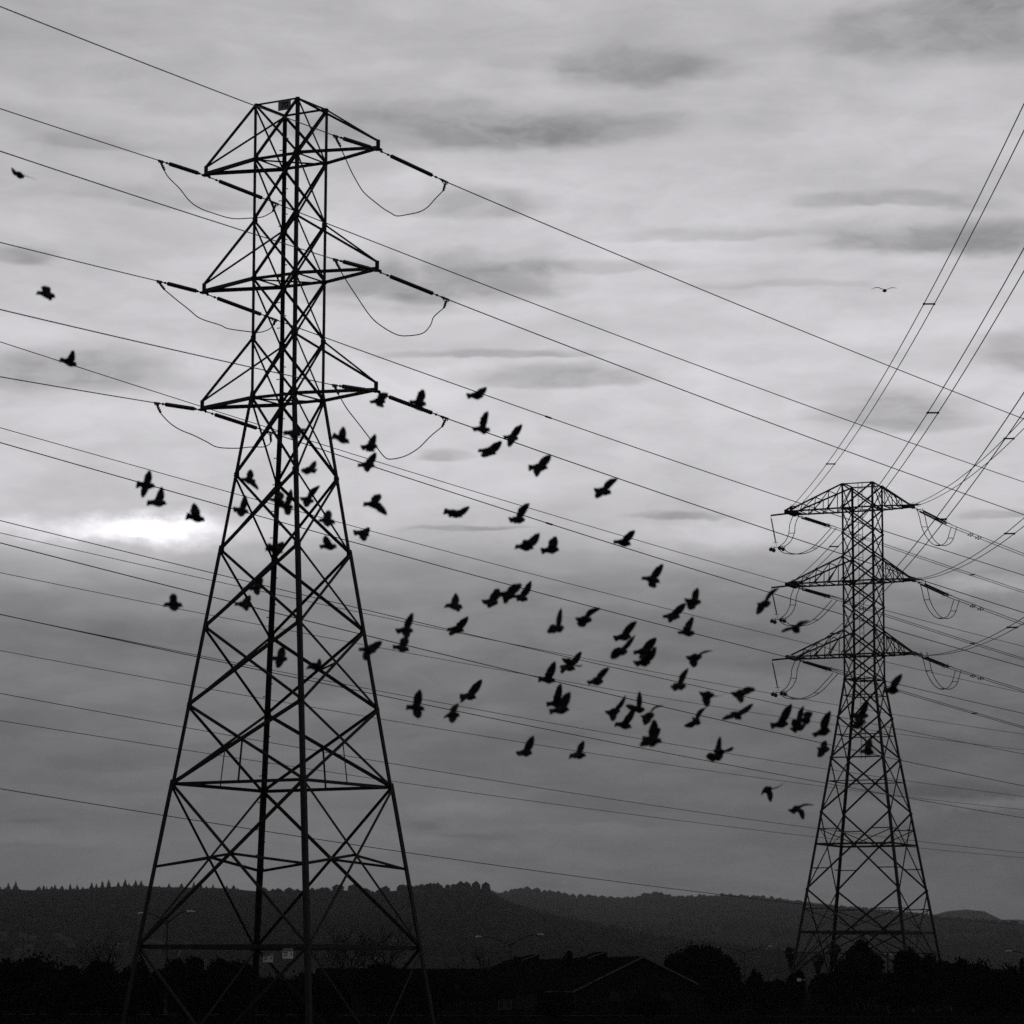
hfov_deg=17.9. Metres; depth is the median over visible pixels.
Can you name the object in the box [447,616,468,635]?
pigeon
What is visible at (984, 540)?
twin conductor
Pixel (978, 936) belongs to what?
house
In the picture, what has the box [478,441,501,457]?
pigeon
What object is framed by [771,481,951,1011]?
lattice tower
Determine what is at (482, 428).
pigeon
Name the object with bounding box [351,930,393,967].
bare tree
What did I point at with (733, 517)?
conductor
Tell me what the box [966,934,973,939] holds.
house
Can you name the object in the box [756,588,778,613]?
pigeon
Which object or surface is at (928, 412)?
twin conductor
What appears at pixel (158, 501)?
pigeon
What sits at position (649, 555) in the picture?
conductor
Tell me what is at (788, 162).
sky
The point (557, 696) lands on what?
pigeon
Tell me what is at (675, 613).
pigeon
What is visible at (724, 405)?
conductor
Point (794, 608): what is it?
twin jumper
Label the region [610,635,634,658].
pigeon
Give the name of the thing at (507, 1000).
window
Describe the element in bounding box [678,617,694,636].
pigeon
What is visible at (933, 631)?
twin conductor
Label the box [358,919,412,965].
bare tree
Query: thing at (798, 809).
pigeon
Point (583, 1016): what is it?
kerb
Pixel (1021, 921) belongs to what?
distant hill
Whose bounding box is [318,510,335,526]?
pigeon
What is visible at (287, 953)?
warning sign
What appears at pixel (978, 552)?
twin conductor
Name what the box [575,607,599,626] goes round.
pigeon
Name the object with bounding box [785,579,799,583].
double insulator string
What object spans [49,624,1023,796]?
conductor
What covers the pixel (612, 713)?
pigeon
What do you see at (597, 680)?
pigeon
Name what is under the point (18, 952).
house
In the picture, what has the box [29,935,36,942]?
house
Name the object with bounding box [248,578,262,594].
pigeon
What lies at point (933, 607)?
twin jumper
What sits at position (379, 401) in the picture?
pigeon
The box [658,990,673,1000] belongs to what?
window
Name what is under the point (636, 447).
conductor
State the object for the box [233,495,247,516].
pigeon
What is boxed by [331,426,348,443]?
pigeon
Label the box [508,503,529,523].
pigeon
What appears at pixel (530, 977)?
gabled house
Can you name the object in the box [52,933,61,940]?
house
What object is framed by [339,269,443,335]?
jumper cable
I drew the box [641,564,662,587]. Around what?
pigeon
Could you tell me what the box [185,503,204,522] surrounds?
pigeon
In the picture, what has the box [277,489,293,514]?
pigeon
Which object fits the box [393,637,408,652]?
pigeon
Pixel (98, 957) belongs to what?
bare tree
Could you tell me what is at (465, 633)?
conductor
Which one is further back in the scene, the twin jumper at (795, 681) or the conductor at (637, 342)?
the twin jumper at (795, 681)
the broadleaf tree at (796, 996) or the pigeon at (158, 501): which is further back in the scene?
the broadleaf tree at (796, 996)
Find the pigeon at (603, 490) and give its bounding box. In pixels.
[594,478,617,497]
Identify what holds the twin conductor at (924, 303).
attached to the double insulator string at (791, 508)
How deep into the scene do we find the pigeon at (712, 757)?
60.71 m
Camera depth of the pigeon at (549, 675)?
63.11 m
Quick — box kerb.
[3,1014,1023,1018]
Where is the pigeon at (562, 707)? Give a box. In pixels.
[549,692,570,714]
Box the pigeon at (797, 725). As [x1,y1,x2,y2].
[790,706,804,732]
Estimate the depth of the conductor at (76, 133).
143.91 m
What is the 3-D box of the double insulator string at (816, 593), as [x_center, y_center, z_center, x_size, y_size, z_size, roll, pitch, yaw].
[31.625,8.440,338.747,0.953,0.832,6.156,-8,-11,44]
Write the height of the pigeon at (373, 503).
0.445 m
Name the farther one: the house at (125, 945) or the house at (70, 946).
the house at (125, 945)
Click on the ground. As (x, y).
(809, 1008)
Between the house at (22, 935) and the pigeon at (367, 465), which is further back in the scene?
the house at (22, 935)
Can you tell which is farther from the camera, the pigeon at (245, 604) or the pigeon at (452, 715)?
the pigeon at (245, 604)
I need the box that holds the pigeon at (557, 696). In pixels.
[546,683,561,706]
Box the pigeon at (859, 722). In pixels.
[851,714,864,728]
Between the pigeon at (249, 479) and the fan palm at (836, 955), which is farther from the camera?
the fan palm at (836, 955)
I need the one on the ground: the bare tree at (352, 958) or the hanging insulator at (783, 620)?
the bare tree at (352, 958)
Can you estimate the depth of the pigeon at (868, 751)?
61.61 m
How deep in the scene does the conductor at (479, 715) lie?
255.81 m
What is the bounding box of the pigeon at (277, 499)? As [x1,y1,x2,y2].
[269,491,284,505]
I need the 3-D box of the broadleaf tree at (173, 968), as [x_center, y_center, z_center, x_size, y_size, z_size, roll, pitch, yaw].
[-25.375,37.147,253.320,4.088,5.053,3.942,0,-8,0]
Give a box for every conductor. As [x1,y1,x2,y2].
[0,6,332,134]
[0,108,156,159]
[0,151,332,258]
[0,242,156,280]
[0,309,331,384]
[0,341,1023,646]
[0,376,153,402]
[0,427,1023,692]
[0,442,1023,713]
[0,520,1022,753]
[0,542,1022,785]
[0,572,1021,749]
[0,614,1022,817]
[0,650,1023,809]
[0,693,1021,852]
[0,720,1021,857]
[0,788,1019,924]
[1,533,1019,733]
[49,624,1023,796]
[278,320,1023,575]
[279,204,1022,481]
[282,436,1022,666]
[449,183,1023,418]
[449,419,1023,612]
[450,300,1023,514]
[792,104,1023,505]
[794,248,1023,580]
[794,392,1023,657]
[832,598,1023,659]
[833,527,1023,592]
[833,671,1023,727]
[913,419,1023,504]
[915,518,1023,579]
[916,617,1023,655]
[948,525,1023,555]
[951,597,1023,623]
[951,668,1023,691]
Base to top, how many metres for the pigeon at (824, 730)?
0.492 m
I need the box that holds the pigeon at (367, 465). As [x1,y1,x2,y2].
[358,452,376,471]
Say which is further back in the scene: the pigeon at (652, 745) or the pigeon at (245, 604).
the pigeon at (245, 604)
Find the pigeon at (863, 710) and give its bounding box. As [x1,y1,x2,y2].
[852,700,868,718]
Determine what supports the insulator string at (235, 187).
attached to the lattice tower at (304, 779)
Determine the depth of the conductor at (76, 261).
143.48 m
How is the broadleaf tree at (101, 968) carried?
on the ground
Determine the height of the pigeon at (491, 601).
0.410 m
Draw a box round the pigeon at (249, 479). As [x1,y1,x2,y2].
[240,469,258,489]
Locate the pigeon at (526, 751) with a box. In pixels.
[516,736,533,756]
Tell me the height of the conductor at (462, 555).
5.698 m
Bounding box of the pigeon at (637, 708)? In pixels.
[626,691,644,712]
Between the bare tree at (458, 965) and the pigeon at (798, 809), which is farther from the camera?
the bare tree at (458, 965)
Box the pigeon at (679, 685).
[670,668,687,690]
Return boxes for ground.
[0,984,1023,1023]
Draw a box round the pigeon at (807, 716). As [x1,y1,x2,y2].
[799,711,812,724]
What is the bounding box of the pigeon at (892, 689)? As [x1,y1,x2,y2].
[882,674,901,694]
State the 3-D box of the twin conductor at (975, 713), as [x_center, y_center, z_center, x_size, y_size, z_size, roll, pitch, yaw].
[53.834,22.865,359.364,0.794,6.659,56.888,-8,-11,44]
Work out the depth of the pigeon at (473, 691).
65.24 m
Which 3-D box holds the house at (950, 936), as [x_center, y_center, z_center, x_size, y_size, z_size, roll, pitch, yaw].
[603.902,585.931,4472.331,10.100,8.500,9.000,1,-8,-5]
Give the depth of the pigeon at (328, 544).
59.85 m
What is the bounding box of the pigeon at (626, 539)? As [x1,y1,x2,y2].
[613,530,634,546]
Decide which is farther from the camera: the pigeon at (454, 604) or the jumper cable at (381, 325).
the jumper cable at (381, 325)
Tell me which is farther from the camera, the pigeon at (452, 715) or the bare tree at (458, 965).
the bare tree at (458, 965)
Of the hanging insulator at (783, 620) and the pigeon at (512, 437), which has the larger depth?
the hanging insulator at (783, 620)
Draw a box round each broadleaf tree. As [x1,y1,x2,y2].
[15,949,61,1016]
[28,963,81,1019]
[47,960,80,1017]
[84,959,118,1016]
[162,956,204,1017]
[207,954,241,1017]
[352,958,411,1017]
[560,947,574,967]
[661,940,723,983]
[663,955,692,979]
[704,954,746,1012]
[745,968,763,1011]
[784,969,807,1013]
[808,972,837,1013]
[830,955,863,1014]
[840,936,885,1013]
[889,947,928,1013]
[920,951,951,1013]
[946,956,972,1013]
[970,958,993,1013]
[991,962,1018,1013]
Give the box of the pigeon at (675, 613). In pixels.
[663,603,685,622]
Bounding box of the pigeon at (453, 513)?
[443,506,469,517]
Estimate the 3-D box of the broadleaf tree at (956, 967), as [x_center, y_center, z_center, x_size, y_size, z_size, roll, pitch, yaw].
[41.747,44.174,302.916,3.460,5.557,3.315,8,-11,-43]
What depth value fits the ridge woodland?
3433.33 m
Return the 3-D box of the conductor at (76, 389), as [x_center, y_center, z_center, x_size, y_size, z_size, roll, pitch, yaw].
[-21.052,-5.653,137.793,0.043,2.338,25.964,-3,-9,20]
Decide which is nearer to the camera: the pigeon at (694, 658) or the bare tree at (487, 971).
the pigeon at (694, 658)
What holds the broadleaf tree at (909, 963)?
on the ground
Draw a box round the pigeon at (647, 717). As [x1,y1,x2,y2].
[641,705,663,724]
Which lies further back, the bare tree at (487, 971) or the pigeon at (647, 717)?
the bare tree at (487, 971)
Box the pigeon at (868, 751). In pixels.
[860,738,873,755]
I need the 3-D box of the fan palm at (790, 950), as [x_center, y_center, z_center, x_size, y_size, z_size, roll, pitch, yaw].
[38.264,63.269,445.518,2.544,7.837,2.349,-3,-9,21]
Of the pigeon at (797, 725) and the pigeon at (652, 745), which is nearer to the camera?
the pigeon at (652, 745)
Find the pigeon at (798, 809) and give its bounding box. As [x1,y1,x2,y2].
[788,803,813,819]
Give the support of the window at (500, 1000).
in the outbuilding
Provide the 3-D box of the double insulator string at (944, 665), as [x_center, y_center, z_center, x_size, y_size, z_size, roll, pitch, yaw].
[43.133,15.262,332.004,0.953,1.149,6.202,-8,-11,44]
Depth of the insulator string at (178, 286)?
152.81 m
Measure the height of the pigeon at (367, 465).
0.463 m
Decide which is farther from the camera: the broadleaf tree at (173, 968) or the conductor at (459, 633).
the conductor at (459, 633)
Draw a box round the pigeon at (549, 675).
[538,661,555,683]
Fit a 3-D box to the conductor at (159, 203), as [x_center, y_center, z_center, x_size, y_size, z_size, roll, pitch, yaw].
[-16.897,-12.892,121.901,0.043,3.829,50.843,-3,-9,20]
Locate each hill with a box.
[496,891,1023,969]
[936,909,1001,921]
[1006,920,1023,923]
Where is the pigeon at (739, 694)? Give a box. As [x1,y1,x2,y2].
[731,687,754,702]
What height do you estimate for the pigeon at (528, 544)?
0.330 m
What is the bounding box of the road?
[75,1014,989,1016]
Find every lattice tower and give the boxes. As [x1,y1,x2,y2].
[120,97,435,1023]
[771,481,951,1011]
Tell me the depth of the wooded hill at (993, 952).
4741.91 m
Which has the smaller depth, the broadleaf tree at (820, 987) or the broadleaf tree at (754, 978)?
the broadleaf tree at (820, 987)
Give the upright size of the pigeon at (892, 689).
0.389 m
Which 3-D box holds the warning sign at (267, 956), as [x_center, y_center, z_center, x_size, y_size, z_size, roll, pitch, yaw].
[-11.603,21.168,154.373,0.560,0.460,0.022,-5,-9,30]
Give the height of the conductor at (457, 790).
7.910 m
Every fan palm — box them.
[784,946,798,975]
[811,954,823,975]
[828,943,841,969]
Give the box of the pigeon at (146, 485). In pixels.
[136,470,154,497]
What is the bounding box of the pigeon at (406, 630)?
[395,613,413,638]
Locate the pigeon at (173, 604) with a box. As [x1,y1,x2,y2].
[163,593,182,610]
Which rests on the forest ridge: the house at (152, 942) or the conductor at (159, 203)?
the house at (152, 942)
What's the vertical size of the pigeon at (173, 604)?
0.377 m
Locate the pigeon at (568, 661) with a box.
[562,658,582,666]
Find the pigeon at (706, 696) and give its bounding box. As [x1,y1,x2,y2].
[699,691,723,706]
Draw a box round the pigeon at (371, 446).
[360,434,376,451]
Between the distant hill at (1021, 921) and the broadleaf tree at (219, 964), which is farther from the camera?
the distant hill at (1021, 921)
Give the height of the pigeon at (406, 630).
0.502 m
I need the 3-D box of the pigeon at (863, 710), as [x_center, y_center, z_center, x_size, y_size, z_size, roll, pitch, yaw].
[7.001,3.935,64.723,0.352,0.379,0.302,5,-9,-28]
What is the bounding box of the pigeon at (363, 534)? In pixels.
[353,527,369,540]
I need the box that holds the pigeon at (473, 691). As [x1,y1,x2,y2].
[460,679,481,702]
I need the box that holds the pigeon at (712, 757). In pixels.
[706,736,722,761]
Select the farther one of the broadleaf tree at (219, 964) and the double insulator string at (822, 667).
the double insulator string at (822, 667)
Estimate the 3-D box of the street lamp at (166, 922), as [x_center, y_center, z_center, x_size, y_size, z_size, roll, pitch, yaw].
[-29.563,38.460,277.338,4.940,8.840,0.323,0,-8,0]
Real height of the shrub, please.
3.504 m
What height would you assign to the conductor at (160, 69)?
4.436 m
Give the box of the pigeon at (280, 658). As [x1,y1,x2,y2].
[272,646,286,667]
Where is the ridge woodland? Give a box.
[0,881,1023,976]
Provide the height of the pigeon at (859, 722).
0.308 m
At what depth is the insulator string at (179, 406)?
151.98 m
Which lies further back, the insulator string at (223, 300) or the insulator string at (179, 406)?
the insulator string at (223, 300)
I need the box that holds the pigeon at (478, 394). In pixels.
[466,387,486,399]
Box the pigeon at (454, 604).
[444,593,462,611]
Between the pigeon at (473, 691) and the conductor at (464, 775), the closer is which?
the pigeon at (473, 691)
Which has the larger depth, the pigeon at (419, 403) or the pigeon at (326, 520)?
the pigeon at (419, 403)
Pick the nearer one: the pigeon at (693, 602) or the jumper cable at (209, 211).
the pigeon at (693, 602)
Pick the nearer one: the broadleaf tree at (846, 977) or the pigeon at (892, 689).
the pigeon at (892, 689)
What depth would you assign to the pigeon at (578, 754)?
61.24 m
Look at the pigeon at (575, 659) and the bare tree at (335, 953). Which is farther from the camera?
the bare tree at (335, 953)
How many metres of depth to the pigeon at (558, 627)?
56.43 m
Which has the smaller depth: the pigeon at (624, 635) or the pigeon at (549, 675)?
the pigeon at (624, 635)
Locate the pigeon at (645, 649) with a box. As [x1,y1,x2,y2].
[633,637,656,658]
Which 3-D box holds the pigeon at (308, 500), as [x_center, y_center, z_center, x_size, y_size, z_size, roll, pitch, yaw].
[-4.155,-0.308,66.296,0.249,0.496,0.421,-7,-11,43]
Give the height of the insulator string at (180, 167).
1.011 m
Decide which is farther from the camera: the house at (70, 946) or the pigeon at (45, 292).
the house at (70, 946)
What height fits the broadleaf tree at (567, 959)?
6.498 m
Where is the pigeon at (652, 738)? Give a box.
[639,720,661,746]
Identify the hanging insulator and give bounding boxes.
[769,519,784,551]
[770,588,785,623]
[771,662,786,696]
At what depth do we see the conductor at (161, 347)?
128.81 m
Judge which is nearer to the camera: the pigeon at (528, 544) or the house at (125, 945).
the pigeon at (528, 544)
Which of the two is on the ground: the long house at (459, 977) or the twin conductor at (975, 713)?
the long house at (459, 977)
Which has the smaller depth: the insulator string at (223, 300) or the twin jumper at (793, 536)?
the insulator string at (223, 300)
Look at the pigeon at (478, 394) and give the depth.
59.93 m
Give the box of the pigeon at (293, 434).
[283,428,306,439]
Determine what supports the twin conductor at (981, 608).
attached to the double insulator string at (934, 589)
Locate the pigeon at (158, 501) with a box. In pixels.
[147,487,166,506]
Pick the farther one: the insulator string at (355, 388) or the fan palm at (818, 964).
the fan palm at (818, 964)
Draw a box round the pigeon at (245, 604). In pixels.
[234,595,251,610]
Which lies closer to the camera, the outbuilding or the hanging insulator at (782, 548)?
the outbuilding
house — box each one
[0,932,5,940]
[15,947,21,959]
[19,933,26,942]
[24,944,32,955]
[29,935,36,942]
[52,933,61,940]
[62,937,71,944]
[66,943,75,948]
[111,942,119,950]
[122,942,128,951]
[143,940,160,952]
[314,968,489,1007]
[486,951,707,1013]
[939,933,945,938]
[946,934,954,939]
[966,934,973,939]
[975,934,982,939]
[984,932,990,937]
[991,933,998,938]
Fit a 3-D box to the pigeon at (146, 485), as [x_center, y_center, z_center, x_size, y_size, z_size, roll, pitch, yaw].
[-6.593,-0.506,58.536,0.324,0.564,0.298,6,-10,-36]
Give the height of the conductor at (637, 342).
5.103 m
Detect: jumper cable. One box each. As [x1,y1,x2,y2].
[160,413,270,448]
[164,170,271,218]
[165,290,271,332]
[338,394,441,459]
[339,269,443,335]
[340,146,442,216]
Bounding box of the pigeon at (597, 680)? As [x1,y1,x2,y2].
[587,667,608,685]
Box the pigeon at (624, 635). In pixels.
[613,621,636,641]
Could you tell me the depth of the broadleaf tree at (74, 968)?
255.07 m
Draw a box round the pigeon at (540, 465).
[528,455,550,476]
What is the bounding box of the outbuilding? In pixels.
[460,985,515,1014]
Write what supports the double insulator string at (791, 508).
attached to the lattice tower at (874, 655)
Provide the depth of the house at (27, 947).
2314.63 m
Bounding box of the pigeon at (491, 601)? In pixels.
[481,588,499,607]
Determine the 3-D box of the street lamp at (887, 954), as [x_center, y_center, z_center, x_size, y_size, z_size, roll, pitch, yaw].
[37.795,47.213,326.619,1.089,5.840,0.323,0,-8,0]
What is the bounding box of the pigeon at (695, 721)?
[684,707,705,727]
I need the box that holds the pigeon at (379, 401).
[370,392,387,407]
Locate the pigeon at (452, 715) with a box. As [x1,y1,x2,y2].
[443,703,459,722]
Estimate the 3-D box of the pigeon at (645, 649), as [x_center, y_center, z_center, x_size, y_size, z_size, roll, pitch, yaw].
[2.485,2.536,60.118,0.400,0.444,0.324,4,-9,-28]
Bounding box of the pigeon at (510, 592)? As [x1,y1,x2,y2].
[496,583,521,603]
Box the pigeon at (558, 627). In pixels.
[547,608,563,633]
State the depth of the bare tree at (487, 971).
326.58 m
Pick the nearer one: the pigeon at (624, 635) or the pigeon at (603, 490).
the pigeon at (603, 490)
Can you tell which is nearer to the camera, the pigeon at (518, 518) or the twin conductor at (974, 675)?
the pigeon at (518, 518)
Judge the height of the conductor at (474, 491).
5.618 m
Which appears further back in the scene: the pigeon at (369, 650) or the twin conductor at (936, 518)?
the twin conductor at (936, 518)
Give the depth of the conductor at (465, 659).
222.86 m
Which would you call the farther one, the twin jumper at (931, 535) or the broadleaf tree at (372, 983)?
the twin jumper at (931, 535)
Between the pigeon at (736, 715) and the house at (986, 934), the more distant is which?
the house at (986, 934)
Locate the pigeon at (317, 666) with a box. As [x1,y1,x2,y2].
[306,658,322,670]
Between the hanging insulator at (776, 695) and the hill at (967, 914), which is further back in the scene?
the hill at (967, 914)
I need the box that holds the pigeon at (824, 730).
[812,711,830,737]
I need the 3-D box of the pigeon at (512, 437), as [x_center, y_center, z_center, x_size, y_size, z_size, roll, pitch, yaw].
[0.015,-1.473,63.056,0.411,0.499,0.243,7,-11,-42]
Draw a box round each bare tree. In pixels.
[60,923,130,968]
[311,931,354,967]
[312,941,345,968]
[323,916,388,970]
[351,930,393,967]
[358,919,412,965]
[444,955,479,968]
[467,948,503,984]
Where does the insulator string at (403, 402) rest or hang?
attached to the lattice tower at (304, 779)
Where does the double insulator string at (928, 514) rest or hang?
attached to the lattice tower at (874, 655)
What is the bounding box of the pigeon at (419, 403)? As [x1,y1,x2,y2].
[409,389,425,410]
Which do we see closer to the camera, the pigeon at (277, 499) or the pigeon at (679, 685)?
the pigeon at (679, 685)
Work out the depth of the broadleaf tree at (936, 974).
298.08 m
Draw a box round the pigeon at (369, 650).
[358,641,381,660]
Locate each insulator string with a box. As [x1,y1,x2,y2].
[154,402,201,412]
[156,280,202,293]
[158,159,204,175]
[204,411,272,441]
[206,294,277,325]
[208,176,278,211]
[332,134,377,149]
[332,258,375,270]
[332,384,374,393]
[378,392,448,426]
[379,272,449,307]
[380,150,448,190]
[784,504,798,510]
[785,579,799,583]
[796,515,836,527]
[798,588,835,598]
[799,660,836,671]
[909,652,922,656]
[915,508,952,525]
[916,581,953,597]
[918,656,954,668]
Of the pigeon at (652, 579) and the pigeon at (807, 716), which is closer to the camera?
the pigeon at (807, 716)
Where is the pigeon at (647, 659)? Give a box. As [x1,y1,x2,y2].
[633,647,656,666]
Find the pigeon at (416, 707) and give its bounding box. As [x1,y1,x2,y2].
[406,689,424,718]
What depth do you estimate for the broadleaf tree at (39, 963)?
259.05 m
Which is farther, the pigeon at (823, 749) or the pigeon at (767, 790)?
the pigeon at (823, 749)
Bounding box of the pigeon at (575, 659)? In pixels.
[559,651,581,673]
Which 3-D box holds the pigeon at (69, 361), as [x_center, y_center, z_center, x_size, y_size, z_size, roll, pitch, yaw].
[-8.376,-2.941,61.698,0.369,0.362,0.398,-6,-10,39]
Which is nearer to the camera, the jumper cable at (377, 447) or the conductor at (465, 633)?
the jumper cable at (377, 447)
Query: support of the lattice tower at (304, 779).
on the ground
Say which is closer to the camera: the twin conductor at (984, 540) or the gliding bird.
the gliding bird
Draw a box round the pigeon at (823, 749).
[817,740,829,756]
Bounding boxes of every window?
[498,998,503,1008]
[505,998,510,1008]
[609,990,624,1002]
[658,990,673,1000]
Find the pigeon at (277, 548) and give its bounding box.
[265,542,284,554]
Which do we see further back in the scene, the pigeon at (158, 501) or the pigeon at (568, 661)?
the pigeon at (568, 661)
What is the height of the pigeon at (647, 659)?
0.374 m
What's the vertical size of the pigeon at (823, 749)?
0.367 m
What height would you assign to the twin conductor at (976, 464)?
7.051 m
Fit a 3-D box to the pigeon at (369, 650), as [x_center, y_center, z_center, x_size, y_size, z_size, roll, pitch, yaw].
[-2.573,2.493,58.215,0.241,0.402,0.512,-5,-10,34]
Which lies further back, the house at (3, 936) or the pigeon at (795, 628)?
the house at (3, 936)
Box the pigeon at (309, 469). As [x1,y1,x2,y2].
[301,461,316,474]
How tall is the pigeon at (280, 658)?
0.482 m
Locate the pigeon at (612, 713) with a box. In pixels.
[605,695,625,720]
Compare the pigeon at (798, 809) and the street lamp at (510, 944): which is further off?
the street lamp at (510, 944)
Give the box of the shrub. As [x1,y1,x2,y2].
[764,978,788,1013]
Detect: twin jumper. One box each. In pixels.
[779,515,835,554]
[781,587,836,625]
[781,661,838,699]
[916,508,956,545]
[919,581,959,618]
[921,652,960,689]
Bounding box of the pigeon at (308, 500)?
[299,485,319,506]
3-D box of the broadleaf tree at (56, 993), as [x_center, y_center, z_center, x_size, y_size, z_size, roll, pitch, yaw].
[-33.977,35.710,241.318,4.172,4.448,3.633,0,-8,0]
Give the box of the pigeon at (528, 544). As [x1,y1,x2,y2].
[515,533,539,550]
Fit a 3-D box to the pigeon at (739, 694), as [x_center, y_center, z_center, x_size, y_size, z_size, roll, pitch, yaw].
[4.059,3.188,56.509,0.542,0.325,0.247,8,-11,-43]
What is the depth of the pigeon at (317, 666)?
64.64 m
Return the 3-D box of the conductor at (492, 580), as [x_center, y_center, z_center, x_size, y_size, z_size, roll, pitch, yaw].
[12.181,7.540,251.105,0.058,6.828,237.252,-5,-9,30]
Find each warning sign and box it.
[263,952,272,961]
[282,948,292,958]
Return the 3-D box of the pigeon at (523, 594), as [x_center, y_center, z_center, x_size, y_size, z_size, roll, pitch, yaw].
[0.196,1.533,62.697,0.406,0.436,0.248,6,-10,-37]
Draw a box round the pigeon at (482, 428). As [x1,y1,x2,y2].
[472,411,489,433]
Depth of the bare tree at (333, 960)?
345.84 m
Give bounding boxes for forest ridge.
[0,886,886,983]
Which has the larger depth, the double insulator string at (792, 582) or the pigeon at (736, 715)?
the double insulator string at (792, 582)
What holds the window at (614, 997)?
in the gabled house at (530, 977)
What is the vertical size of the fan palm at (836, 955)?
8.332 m
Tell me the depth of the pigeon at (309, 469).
58.80 m
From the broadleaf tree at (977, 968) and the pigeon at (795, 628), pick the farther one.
the broadleaf tree at (977, 968)
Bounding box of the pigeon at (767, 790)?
[761,784,782,801]
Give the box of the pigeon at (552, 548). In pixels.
[540,536,558,553]
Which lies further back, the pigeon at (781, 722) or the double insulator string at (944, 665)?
the double insulator string at (944, 665)
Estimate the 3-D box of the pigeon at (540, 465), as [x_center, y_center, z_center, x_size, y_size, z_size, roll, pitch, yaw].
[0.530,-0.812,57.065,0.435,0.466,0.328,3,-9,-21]
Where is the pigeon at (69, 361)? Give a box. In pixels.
[59,350,76,366]
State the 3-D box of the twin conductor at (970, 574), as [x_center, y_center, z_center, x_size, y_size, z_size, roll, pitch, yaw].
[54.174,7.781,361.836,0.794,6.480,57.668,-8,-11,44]
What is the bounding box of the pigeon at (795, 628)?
[781,620,809,632]
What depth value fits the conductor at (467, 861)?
285.02 m
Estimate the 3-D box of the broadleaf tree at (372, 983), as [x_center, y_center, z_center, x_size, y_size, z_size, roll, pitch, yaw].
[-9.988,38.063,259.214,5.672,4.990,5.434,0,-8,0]
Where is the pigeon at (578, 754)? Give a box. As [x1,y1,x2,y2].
[569,740,585,758]
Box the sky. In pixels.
[0,0,1023,919]
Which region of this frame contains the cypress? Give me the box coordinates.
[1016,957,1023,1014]
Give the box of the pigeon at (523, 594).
[515,581,531,601]
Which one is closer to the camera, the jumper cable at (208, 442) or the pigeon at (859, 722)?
the pigeon at (859, 722)
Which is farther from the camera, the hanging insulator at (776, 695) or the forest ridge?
the forest ridge
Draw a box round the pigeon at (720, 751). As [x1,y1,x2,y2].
[713,747,733,755]
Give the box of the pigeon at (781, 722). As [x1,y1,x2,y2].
[770,704,791,728]
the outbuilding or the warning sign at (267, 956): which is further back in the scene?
the outbuilding
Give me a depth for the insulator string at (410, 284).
152.76 m
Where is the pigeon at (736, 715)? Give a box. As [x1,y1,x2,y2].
[722,704,752,719]
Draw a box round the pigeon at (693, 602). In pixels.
[684,588,700,609]
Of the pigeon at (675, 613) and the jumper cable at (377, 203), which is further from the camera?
the jumper cable at (377, 203)
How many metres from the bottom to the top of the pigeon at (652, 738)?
0.474 m
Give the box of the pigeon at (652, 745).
[649,728,660,746]
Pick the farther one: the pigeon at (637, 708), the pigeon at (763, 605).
the pigeon at (637, 708)
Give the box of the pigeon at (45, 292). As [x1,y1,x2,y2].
[36,286,55,300]
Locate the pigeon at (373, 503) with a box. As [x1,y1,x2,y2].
[363,494,386,514]
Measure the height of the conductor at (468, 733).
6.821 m
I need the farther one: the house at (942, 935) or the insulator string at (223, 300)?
the house at (942, 935)
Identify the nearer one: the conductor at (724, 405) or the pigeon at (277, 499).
the pigeon at (277, 499)
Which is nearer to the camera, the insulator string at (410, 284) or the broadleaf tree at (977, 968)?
the insulator string at (410, 284)
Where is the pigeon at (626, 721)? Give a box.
[614,710,634,728]
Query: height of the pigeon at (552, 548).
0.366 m
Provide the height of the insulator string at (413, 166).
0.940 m
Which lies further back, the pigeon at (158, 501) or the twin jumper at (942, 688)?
the twin jumper at (942, 688)
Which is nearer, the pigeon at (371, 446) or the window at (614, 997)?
the pigeon at (371, 446)
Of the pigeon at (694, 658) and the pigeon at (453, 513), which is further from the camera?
the pigeon at (694, 658)
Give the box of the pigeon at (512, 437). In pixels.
[503,424,521,446]
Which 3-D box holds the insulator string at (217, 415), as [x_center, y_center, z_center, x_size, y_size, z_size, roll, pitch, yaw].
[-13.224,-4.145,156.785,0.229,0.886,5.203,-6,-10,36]
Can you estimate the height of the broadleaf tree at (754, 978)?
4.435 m
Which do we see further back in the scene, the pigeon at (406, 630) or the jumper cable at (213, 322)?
the jumper cable at (213, 322)
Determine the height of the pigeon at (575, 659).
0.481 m
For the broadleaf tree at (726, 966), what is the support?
on the ground
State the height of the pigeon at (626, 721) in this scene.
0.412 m
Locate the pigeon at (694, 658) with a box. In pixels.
[685,650,712,667]
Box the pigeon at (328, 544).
[319,535,336,549]
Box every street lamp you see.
[138,910,195,1014]
[476,934,543,959]
[884,953,892,1010]
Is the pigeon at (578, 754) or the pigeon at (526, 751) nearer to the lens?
the pigeon at (526, 751)
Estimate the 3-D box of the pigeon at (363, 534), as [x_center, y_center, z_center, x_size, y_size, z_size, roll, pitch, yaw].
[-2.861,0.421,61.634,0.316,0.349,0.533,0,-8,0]
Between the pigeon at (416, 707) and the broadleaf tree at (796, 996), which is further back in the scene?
the broadleaf tree at (796, 996)

